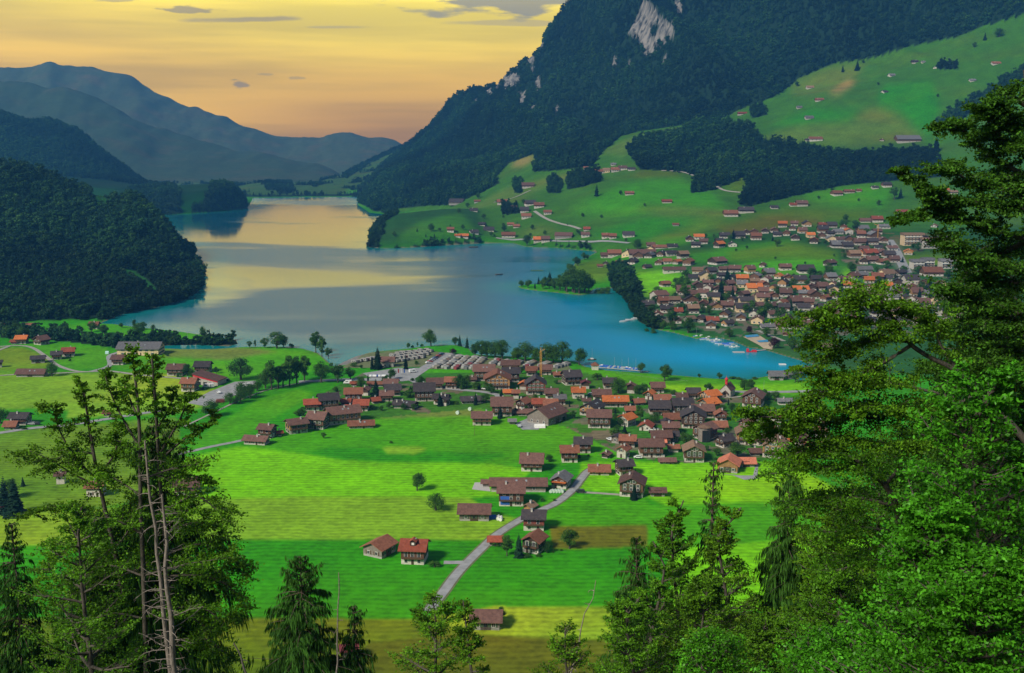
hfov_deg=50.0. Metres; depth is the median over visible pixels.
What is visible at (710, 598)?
broadleaf tree
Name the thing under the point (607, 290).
broadleaf tree
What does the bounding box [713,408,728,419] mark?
chalet
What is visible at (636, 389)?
broadleaf tree
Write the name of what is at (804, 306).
house
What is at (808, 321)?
chalet
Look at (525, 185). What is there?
chalet
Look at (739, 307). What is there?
house
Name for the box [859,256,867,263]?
chalet
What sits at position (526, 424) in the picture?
farmyard
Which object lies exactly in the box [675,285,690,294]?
chalet
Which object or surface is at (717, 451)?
broadleaf tree
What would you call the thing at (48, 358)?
farm track
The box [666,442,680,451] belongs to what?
house
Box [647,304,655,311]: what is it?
broadleaf tree
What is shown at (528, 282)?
broadleaf tree
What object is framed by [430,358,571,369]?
campsite ground
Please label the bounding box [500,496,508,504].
blue door
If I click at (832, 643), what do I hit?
broadleaf tree
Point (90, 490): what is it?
house
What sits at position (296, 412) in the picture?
garden bush
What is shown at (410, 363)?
campsite ground
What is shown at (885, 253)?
chalet
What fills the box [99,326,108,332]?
broadleaf tree
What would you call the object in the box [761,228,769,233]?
chalet
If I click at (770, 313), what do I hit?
house
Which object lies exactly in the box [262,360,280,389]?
broadleaf tree
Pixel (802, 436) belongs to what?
chalet
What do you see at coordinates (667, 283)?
chalet
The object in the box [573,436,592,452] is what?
chalet
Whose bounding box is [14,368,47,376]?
barn
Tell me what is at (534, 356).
broadleaf tree
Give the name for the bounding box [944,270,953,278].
broadleaf tree
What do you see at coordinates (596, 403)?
chalet
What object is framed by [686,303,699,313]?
chalet
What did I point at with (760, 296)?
house
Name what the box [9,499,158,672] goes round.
broadleaf tree
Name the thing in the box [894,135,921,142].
chalet
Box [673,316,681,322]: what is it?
chalet
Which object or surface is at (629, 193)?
chalet
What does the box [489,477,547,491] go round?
barn
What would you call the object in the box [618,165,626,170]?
house
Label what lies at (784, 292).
chalet
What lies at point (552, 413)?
barn
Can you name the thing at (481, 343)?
broadleaf tree
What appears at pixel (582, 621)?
dead tree
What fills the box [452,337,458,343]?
broadleaf tree
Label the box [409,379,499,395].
village street
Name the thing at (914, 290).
chalet
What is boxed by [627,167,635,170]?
house
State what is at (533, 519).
chalet
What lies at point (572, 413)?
broadleaf tree
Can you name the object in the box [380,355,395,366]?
house
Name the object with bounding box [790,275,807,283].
chalet
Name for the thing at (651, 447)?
chalet
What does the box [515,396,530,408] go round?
chalet
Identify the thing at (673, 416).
chalet
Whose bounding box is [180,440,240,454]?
lane
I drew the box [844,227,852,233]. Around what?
house
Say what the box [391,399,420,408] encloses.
chalet
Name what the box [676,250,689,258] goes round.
chalet
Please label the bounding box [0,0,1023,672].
terrain
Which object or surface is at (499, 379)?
chalet
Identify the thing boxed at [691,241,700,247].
chalet
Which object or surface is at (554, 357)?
broadleaf tree
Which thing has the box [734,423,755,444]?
chalet
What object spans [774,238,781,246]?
broadleaf tree
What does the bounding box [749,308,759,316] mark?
house
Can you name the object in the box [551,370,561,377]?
chalet
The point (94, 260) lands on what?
broadleaf tree
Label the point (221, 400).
log stack
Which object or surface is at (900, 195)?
conifer tree
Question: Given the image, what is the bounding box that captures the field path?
[184,380,319,425]
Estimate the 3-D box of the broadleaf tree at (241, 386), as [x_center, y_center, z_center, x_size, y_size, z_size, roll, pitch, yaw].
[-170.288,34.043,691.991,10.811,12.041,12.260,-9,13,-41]
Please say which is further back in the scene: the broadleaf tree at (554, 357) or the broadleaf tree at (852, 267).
the broadleaf tree at (852, 267)
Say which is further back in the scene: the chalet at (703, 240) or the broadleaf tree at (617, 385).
the chalet at (703, 240)
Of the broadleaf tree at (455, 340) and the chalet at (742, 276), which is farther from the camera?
the chalet at (742, 276)
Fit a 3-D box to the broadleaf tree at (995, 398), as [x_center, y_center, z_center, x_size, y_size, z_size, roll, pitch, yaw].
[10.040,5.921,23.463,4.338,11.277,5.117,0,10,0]
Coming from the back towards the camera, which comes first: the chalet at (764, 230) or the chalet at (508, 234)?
the chalet at (508, 234)
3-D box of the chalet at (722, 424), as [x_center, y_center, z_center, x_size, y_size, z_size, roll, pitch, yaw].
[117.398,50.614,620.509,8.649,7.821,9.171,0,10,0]
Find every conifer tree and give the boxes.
[0,476,8,515]
[2,478,26,518]
[20,476,24,486]
[370,357,373,368]
[370,379,380,396]
[373,349,383,369]
[403,354,408,368]
[473,394,477,404]
[497,406,502,418]
[513,533,523,558]
[629,484,638,500]
[718,278,724,296]
[724,268,730,280]
[898,189,903,198]
[934,138,939,150]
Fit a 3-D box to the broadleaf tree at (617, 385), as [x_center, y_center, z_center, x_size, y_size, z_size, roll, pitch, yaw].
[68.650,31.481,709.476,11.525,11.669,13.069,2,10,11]
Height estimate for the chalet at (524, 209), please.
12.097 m
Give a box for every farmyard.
[472,482,489,490]
[515,419,538,429]
[722,463,757,479]
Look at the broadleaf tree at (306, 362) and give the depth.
744.40 m
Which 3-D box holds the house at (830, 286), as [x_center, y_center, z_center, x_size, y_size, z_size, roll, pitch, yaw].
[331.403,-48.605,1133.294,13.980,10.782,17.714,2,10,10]
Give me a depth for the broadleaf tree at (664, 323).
956.85 m
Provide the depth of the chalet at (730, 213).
1784.76 m
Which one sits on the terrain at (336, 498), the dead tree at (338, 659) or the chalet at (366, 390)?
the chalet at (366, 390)
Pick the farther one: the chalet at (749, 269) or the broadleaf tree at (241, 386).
the chalet at (749, 269)
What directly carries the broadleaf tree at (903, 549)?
on the hillside
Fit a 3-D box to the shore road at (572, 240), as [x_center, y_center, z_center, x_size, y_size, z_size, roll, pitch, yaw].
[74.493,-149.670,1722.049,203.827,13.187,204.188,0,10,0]
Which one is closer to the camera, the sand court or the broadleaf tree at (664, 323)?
the sand court
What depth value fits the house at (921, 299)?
1057.38 m
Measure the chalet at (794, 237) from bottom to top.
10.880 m
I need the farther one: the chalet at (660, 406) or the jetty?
the jetty
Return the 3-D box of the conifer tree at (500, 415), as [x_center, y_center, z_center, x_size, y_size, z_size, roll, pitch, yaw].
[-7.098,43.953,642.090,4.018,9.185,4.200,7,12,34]
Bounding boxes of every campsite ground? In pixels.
[343,350,445,367]
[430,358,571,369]
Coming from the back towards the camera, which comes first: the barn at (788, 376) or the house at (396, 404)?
the barn at (788, 376)
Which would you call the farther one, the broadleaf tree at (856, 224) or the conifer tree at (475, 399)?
the broadleaf tree at (856, 224)
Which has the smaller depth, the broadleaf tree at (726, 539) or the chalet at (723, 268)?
the broadleaf tree at (726, 539)
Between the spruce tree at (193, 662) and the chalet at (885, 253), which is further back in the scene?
the chalet at (885, 253)
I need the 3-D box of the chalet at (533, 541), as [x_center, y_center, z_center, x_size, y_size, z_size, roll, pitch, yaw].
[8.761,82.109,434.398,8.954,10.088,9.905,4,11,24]
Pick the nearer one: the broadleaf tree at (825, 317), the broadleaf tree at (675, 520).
the broadleaf tree at (825, 317)
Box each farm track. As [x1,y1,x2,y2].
[0,345,180,378]
[0,371,90,375]
[91,352,116,371]
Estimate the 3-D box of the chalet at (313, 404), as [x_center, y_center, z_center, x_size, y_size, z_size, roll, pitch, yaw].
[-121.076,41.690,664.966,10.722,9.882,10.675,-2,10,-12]
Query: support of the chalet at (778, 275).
on the terrain at (336, 498)
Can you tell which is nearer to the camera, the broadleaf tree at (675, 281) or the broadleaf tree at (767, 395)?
the broadleaf tree at (767, 395)
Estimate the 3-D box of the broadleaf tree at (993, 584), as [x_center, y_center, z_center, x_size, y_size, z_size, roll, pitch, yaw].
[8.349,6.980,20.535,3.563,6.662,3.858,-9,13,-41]
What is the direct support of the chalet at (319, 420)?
on the terrain at (336, 498)
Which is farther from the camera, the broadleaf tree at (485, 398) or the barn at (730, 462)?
the broadleaf tree at (485, 398)
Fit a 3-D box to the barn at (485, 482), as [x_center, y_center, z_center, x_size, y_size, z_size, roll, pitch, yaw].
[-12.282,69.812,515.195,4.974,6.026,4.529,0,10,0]
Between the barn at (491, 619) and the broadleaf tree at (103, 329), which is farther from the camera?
the broadleaf tree at (103, 329)
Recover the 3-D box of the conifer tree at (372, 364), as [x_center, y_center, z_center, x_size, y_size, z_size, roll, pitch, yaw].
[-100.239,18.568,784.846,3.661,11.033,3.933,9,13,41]
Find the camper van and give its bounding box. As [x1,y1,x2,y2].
[202,383,210,387]
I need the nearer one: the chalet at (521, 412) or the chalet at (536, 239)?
the chalet at (521, 412)
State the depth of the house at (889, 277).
1198.76 m
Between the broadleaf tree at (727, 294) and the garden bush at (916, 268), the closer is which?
the broadleaf tree at (727, 294)
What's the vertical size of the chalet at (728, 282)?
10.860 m
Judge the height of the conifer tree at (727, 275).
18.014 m
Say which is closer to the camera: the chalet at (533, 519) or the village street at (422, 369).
the chalet at (533, 519)
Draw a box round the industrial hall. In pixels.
[191,370,227,385]
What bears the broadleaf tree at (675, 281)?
on the terrain at (336, 498)
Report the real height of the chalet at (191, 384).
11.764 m
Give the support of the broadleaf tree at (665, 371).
on the terrain at (336, 498)
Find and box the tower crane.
[540,349,544,378]
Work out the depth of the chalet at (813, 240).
1495.91 m
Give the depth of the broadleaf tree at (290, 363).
726.49 m
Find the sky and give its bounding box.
[0,0,565,143]
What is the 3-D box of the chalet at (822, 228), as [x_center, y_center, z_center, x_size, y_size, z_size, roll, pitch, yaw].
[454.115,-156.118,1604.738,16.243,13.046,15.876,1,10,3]
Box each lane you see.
[0,407,177,433]
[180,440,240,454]
[425,469,589,610]
[444,561,462,563]
[578,491,619,494]
[755,330,784,340]
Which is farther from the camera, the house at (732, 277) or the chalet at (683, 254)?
the chalet at (683, 254)
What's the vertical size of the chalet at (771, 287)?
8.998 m
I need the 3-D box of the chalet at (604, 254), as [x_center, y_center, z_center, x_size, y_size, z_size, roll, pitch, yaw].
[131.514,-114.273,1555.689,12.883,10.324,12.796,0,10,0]
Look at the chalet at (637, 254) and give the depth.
1474.33 m
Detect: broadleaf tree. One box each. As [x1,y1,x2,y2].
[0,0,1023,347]
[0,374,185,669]
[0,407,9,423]
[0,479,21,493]
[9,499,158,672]
[16,326,28,334]
[45,361,58,375]
[48,342,244,672]
[63,323,71,340]
[87,321,97,330]
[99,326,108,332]
[128,322,146,331]
[141,352,264,672]
[181,364,194,375]
[201,398,223,414]
[222,391,233,403]
[226,357,252,379]
[233,381,249,396]
[235,389,248,402]
[242,383,256,398]
[253,380,262,390]
[255,372,270,388]
[260,338,268,347]
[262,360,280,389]
[268,331,286,347]
[274,366,282,388]
[276,362,291,386]
[279,335,287,347]
[281,355,297,385]
[291,356,304,383]
[298,406,307,415]
[299,355,310,380]
[309,331,319,352]
[312,361,330,382]
[315,336,326,356]
[324,347,332,358]
[327,363,344,382]
[344,366,355,378]
[356,376,366,386]
[383,589,480,672]
[388,368,396,376]
[411,472,426,490]
[415,375,425,381]
[422,329,436,346]
[426,493,446,510]
[428,223,434,229]
[450,597,490,672]
[451,374,465,388]
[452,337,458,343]
[463,375,470,387]
[469,344,479,354]
[472,381,478,389]
[474,340,487,355]
[479,394,488,402]
[480,341,493,357]
[485,383,495,392]
[487,340,499,357]
[493,339,509,358]
[499,606,506,617]
[501,535,513,555]
[511,347,523,359]
[515,340,535,360]
[521,234,531,245]
[525,279,531,285]
[527,617,609,672]
[530,347,539,359]
[536,342,555,359]
[539,279,547,286]
[541,541,551,552]
[543,346,560,362]
[545,454,552,461]
[549,278,558,289]
[551,341,573,362]
[555,277,561,290]
[559,528,578,548]
[560,269,569,291]
[563,268,581,292]
[563,268,584,291]
[567,268,591,293]
[570,410,575,418]
[574,347,587,364]
[577,271,593,292]
[586,586,683,672]
[588,279,595,291]
[602,286,610,293]
[610,376,626,392]
[616,541,686,672]
[631,238,642,248]
[633,385,640,393]
[635,382,649,395]
[635,408,644,420]
[637,362,645,372]
[639,574,747,672]
[646,496,712,672]
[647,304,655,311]
[647,412,659,422]
[651,295,656,303]
[659,364,672,380]
[660,320,667,329]
[664,622,778,672]
[666,307,678,329]
[668,321,676,330]
[671,277,682,287]
[678,303,685,309]
[679,282,690,297]
[679,433,692,442]
[681,317,696,332]
[683,277,691,284]
[698,506,768,671]
[704,304,713,312]
[704,383,713,389]
[705,613,796,672]
[711,448,721,455]
[722,291,730,297]
[725,328,732,336]
[727,275,1023,475]
[727,403,735,410]
[729,442,745,456]
[738,378,748,389]
[743,304,749,312]
[746,379,755,388]
[748,419,991,602]
[750,613,888,672]
[759,486,890,653]
[761,327,771,336]
[763,551,893,672]
[764,302,775,309]
[765,391,771,399]
[770,390,781,398]
[772,285,780,293]
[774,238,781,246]
[788,482,1013,672]
[789,278,798,284]
[789,339,799,347]
[791,370,798,381]
[795,449,924,664]
[801,323,809,335]
[806,267,813,274]
[823,263,833,269]
[823,266,835,272]
[839,219,848,224]
[846,541,1023,672]
[847,398,1022,662]
[849,263,855,269]
[852,220,860,231]
[859,310,870,317]
[880,357,1023,666]
[885,70,1023,402]
[889,187,897,199]
[906,131,1023,665]
[912,299,1023,631]
[914,242,921,250]
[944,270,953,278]
[993,27,1005,36]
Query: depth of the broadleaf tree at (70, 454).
67.93 m
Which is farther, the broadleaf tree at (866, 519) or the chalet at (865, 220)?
the chalet at (865, 220)
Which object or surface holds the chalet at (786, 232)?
on the terrain at (336, 498)
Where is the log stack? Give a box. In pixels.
[216,398,224,402]
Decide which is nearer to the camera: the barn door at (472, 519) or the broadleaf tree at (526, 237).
the barn door at (472, 519)
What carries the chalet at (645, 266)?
on the terrain at (336, 498)
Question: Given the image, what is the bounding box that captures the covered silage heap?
[534,424,544,427]
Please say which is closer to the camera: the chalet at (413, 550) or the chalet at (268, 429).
the chalet at (413, 550)
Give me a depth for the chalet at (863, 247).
1421.93 m
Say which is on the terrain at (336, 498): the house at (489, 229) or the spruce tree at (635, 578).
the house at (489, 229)
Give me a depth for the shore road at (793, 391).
714.61 m
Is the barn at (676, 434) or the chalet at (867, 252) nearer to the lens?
the barn at (676, 434)
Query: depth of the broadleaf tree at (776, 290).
1124.28 m
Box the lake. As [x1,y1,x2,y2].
[102,197,825,379]
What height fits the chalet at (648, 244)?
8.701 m
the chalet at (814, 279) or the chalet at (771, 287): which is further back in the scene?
the chalet at (814, 279)
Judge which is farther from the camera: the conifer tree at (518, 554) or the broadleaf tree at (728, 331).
the broadleaf tree at (728, 331)
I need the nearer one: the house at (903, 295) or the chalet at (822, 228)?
the house at (903, 295)
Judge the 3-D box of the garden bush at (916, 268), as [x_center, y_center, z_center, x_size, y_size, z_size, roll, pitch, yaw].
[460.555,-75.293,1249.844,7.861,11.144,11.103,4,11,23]
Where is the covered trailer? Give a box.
[489,515,495,519]
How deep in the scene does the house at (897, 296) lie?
1078.66 m
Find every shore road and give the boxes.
[496,237,630,242]
[719,390,808,392]
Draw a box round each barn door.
[470,515,477,520]
[480,623,490,629]
[654,490,661,496]
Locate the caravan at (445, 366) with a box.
[441,365,449,368]
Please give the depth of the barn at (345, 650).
341.60 m
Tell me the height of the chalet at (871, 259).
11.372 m
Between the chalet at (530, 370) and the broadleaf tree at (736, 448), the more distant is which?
the chalet at (530, 370)
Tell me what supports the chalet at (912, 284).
on the terrain at (336, 498)
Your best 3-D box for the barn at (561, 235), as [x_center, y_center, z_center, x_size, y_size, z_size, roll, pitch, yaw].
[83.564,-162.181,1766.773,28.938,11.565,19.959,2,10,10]
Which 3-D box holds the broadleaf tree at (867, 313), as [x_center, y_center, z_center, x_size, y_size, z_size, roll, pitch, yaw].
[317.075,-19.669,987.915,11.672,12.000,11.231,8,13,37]
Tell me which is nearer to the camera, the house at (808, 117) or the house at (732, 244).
the house at (732, 244)
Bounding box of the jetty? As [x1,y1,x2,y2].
[598,367,647,371]
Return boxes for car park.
[189,381,255,405]
[363,368,417,378]
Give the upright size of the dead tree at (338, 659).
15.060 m
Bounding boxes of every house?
[53,469,67,483]
[83,478,106,496]
[115,341,165,355]
[241,434,271,444]
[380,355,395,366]
[392,400,402,407]
[469,208,477,211]
[469,229,478,234]
[483,227,494,231]
[521,213,531,218]
[543,210,551,214]
[570,386,585,398]
[581,232,589,237]
[581,396,591,403]
[602,168,609,172]
[610,167,619,172]
[614,443,631,458]
[616,411,638,426]
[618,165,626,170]
[622,231,634,237]
[622,249,628,257]
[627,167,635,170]
[637,419,654,430]
[649,290,669,298]
[652,245,666,248]
[654,310,663,315]
[662,258,671,263]
[662,266,685,273]
[665,250,676,256]
[666,243,677,247]
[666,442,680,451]
[683,315,697,322]
[688,274,698,280]
[693,234,704,239]
[697,424,711,441]
[698,270,712,280]
[698,288,708,297]
[703,283,713,290]
[706,292,720,301]
[727,241,736,246]
[729,274,735,279]
[734,302,749,311]
[735,280,747,287]
[737,296,754,302]
[744,283,763,292]
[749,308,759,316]
[750,314,764,323]
[754,292,770,301]
[759,323,775,328]
[760,275,772,281]
[764,309,779,317]
[769,205,778,208]
[775,298,788,302]
[775,396,792,404]
[788,202,796,206]
[796,303,810,310]
[804,116,813,119]
[805,232,815,237]
[807,136,822,141]
[824,235,834,241]
[827,284,838,292]
[832,228,844,233]
[835,236,844,240]
[837,275,847,281]
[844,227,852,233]
[873,245,883,248]
[878,269,897,277]
[884,274,892,280]
[885,245,898,250]
[887,293,900,299]
[894,209,908,213]
[899,293,908,299]
[900,274,920,283]
[906,295,916,301]
[915,297,931,304]
[933,307,942,315]
[990,61,1000,64]
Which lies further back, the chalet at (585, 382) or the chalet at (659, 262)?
the chalet at (659, 262)
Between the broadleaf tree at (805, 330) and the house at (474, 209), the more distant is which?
the house at (474, 209)
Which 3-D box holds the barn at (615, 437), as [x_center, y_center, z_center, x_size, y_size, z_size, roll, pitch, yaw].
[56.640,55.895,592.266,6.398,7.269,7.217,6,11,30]
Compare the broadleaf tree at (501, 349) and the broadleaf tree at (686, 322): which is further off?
the broadleaf tree at (686, 322)
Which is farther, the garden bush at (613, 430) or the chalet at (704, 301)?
the chalet at (704, 301)
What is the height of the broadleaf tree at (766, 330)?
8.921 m
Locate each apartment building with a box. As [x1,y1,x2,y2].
[876,223,890,228]
[908,259,925,268]
[920,257,935,266]
[937,258,952,268]
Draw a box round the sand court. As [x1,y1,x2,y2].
[745,336,772,348]
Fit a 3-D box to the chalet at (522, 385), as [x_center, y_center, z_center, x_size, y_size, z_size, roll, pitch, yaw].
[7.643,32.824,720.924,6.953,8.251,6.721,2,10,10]
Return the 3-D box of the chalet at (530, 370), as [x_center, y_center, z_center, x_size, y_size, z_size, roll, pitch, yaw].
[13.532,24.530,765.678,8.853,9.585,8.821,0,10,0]
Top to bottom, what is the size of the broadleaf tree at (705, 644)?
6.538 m
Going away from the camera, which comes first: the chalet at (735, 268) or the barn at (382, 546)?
the barn at (382, 546)
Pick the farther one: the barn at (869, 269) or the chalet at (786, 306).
the barn at (869, 269)
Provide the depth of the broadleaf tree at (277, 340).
864.75 m
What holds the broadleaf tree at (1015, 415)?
on the hillside
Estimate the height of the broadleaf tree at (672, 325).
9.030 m
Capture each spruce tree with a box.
[0,521,67,672]
[46,510,157,672]
[57,422,253,672]
[238,555,367,672]
[334,605,377,672]
[596,536,673,672]
[693,461,732,663]
[740,474,823,671]
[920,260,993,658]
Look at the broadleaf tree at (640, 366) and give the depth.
777.83 m
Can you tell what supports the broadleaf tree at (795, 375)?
on the terrain at (336, 498)
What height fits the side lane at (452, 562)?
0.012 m
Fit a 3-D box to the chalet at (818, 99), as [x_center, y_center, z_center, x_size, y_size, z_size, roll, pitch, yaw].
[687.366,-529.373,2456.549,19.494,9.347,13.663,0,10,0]
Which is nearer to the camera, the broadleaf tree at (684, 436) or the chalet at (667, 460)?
the chalet at (667, 460)
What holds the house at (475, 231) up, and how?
on the terrain at (336, 498)
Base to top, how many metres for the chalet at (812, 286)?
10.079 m
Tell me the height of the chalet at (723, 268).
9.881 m
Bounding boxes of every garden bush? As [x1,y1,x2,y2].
[293,410,301,415]
[402,389,414,397]
[427,560,440,567]
[591,373,602,379]
[594,288,604,293]
[609,428,619,434]
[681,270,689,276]
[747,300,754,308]
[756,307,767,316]
[773,307,787,316]
[913,266,919,273]
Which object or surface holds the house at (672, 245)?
on the terrain at (336, 498)
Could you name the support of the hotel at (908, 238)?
on the terrain at (336, 498)
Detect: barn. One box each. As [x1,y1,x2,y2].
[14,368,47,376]
[29,355,46,363]
[339,643,358,657]
[359,534,398,558]
[448,198,464,204]
[457,503,492,520]
[468,609,503,629]
[480,479,488,486]
[487,535,503,545]
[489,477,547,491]
[525,401,568,425]
[554,232,573,239]
[610,432,621,443]
[647,487,667,496]
[671,431,679,441]
[716,452,741,473]
[739,457,756,466]
[766,371,785,379]
[783,370,800,378]
[855,266,873,272]
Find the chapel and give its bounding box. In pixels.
[720,376,735,396]
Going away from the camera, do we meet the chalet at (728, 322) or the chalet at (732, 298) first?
the chalet at (728, 322)
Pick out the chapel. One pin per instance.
(727, 389)
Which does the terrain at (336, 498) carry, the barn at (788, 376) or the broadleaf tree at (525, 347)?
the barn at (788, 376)
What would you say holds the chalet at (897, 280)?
on the terrain at (336, 498)
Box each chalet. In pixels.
[1,419,21,428]
[6,411,33,424]
[13,334,29,343]
[32,334,50,344]
[50,350,62,359]
[61,346,75,356]
[88,321,100,328]
[109,354,126,364]
[165,363,185,375]
[171,477,201,494]
[179,377,200,391]
[192,361,213,371]
[255,423,277,438]
[276,428,283,435]
[283,416,309,434]
[303,397,320,410]
[305,410,329,429]
[316,392,340,409]
[323,404,362,424]
[339,397,351,404]
[343,386,363,402]
[347,419,374,428]
[349,381,356,385]
[352,397,370,410]
[362,385,371,395]
[366,381,382,386]
[370,395,381,403]
[379,389,394,401]
[382,377,399,383]
[383,382,401,395]
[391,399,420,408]
[397,537,430,564]
[413,381,435,400]
[426,377,443,388]
[431,392,450,404]
[437,394,451,405]
[444,376,456,388]
[447,227,454,232]
[459,233,468,238]
[459,394,484,403]
[470,375,476,381]
[471,409,492,425]
[472,364,495,380]
[483,368,510,389]
[490,395,513,415]
[496,481,525,505]
[500,358,520,366]
[501,232,515,237]
[501,367,520,381]
[503,389,510,394]
[511,388,520,398]
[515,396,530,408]
[517,407,532,415]
[518,379,525,389]
[519,452,544,471]
[520,207,528,212]
[521,500,538,508]
[521,508,546,530]
[521,528,548,553]
[522,182,534,188]
[524,200,535,206]
[524,373,546,394]
[525,365,537,375]
[531,396,545,408]
[533,236,540,242]
[534,202,544,208]
[538,363,552,374]
[541,236,549,242]
[543,399,558,405]
[544,386,558,398]
[549,469,573,488]
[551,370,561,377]
[552,393,566,404]
[559,444,579,462]
[560,369,582,385]
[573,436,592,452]
[578,398,606,415]
[580,378,590,388]
[586,407,611,427]
[587,463,610,474]
[591,387,611,399]
[599,449,612,457]
[600,252,607,257]
[601,233,608,238]
[601,376,616,388]
[601,395,629,406]
[607,249,621,257]
[608,233,616,238]
[613,457,635,475]
[617,470,647,497]
[618,433,636,447]
[623,404,635,412]
[624,191,633,195]
[626,381,636,393]
[627,257,638,264]
[628,249,655,257]
[631,398,645,404]
[632,251,642,258]
[636,436,665,456]
[641,264,652,268]
[641,300,654,306]
[644,251,655,257]
[645,388,656,399]
[646,242,655,246]
[646,399,671,414]
[649,382,665,392]
[649,428,672,443]
[652,392,671,399]
[655,250,665,256]
[655,259,662,264]
[656,296,669,304]
[657,455,676,463]
[658,280,671,286]
[659,304,673,312]
[660,420,680,430]
[661,199,671,202]
[661,411,680,420]
[668,296,680,303]
[670,397,694,412]
[672,258,681,263]
[672,307,683,312]
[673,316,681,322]
[674,391,688,397]
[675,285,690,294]
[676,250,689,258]
[680,294,698,303]
[680,405,706,427]
[681,440,706,462]
[682,258,695,265]
[685,235,694,241]
[685,387,701,398]
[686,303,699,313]
[689,290,697,295]
[690,421,719,439]
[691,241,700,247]
[691,267,703,273]
[691,280,702,289]
[691,403,715,417]
[696,314,705,321]
[697,396,721,406]
[698,299,708,307]
[698,388,722,399]
[699,238,708,243]
[701,279,713,285]
[704,266,717,273]
[705,316,719,322]
[705,320,716,328]
[707,256,727,264]
[708,301,722,309]
[712,419,728,429]
[713,241,725,247]
[713,277,723,284]
[713,285,718,291]
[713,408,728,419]
[713,433,736,447]
[716,271,725,277]
[718,265,728,271]
[718,309,731,317]
[719,232,730,237]
[720,300,733,309]
[720,318,735,326]
[722,210,738,216]
[723,285,736,294]
[724,279,735,285]
[726,295,737,301]
[729,265,741,272]
[732,231,745,238]
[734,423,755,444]
[735,274,748,279]
[735,312,746,320]
[737,207,754,213]
[737,289,751,296]
[737,418,756,424]
[741,387,766,407]
[743,265,756,273]
[747,445,761,455]
[749,272,762,277]
[749,277,759,282]
[750,232,761,239]
[753,301,764,306]
[756,436,766,445]
[757,280,769,286]
[757,287,769,292]
[759,262,766,266]
[760,435,791,457]
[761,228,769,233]
[761,268,775,275]
[768,284,776,290]
[769,301,777,309]
[770,227,778,232]
[770,291,779,299]
[772,231,781,236]
[773,272,783,278]
[777,220,787,227]
[777,278,789,286]
[778,263,792,270]
[778,288,792,296]
[778,302,790,310]
[782,230,790,235]
[783,273,791,279]
[786,295,803,305]
[789,225,796,230]
[790,220,798,225]
[790,234,799,240]
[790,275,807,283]
[790,285,809,292]
[795,200,808,206]
[795,434,810,444]
[796,227,807,233]
[796,264,815,273]
[798,289,808,297]
[798,320,813,329]
[801,220,811,226]
[803,297,814,306]
[807,283,816,289]
[807,289,820,298]
[809,237,818,243]
[809,275,822,283]
[814,98,823,101]
[815,281,828,290]
[816,225,829,232]
[817,232,826,237]
[818,293,832,301]
[822,272,837,280]
[823,259,837,265]
[825,230,835,235]
[826,222,837,227]
[829,190,843,195]
[829,240,842,247]
[841,241,854,248]
[843,189,854,193]
[843,281,853,287]
[845,235,852,240]
[846,250,861,257]
[846,271,861,279]
[852,238,866,244]
[856,225,869,229]
[856,230,865,237]
[857,245,869,249]
[858,271,868,278]
[859,218,871,222]
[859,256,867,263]
[862,248,878,255]
[862,275,874,282]
[865,256,878,262]
[866,230,880,237]
[866,237,878,244]
[868,308,886,316]
[870,216,883,222]
[870,228,882,233]
[871,272,884,281]
[875,258,889,264]
[878,236,888,242]
[881,182,891,187]
[881,250,896,257]
[887,255,900,262]
[887,285,902,293]
[892,277,902,285]
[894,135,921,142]
[895,269,906,275]
[903,248,912,254]
[906,283,916,288]
[909,287,923,295]
[918,266,944,275]
[921,289,932,297]
[947,190,957,193]
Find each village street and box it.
[299,379,340,382]
[341,353,454,380]
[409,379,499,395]
[887,240,911,272]
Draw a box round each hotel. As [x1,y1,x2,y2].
[900,232,924,245]
[919,237,934,248]
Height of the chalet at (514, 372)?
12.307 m
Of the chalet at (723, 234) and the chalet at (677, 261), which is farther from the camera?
the chalet at (723, 234)
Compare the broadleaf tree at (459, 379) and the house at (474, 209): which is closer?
the broadleaf tree at (459, 379)
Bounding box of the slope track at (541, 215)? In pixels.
[533,211,581,228]
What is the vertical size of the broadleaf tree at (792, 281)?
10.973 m
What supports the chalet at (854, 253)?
on the terrain at (336, 498)
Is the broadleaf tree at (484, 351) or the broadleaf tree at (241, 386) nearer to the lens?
the broadleaf tree at (241, 386)
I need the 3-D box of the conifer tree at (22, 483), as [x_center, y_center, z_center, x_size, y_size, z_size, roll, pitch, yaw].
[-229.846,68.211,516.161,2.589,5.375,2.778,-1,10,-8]
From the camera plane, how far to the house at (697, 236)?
1603.55 m
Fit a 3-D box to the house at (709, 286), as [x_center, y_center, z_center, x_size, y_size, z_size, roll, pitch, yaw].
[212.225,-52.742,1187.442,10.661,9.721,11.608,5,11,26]
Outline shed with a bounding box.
[508,418,516,423]
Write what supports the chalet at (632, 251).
on the terrain at (336, 498)
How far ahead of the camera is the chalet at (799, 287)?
1134.82 m
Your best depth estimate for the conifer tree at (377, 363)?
783.26 m
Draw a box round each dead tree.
[135,440,187,672]
[135,494,202,672]
[233,643,247,672]
[334,572,342,672]
[570,580,595,672]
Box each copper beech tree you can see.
[746,326,752,333]
[768,337,780,348]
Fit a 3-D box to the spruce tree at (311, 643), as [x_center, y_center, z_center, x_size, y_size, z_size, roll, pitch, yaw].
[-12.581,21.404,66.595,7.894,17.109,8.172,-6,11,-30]
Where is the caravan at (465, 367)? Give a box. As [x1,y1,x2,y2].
[461,365,468,369]
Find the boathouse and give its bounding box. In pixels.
[591,362,598,369]

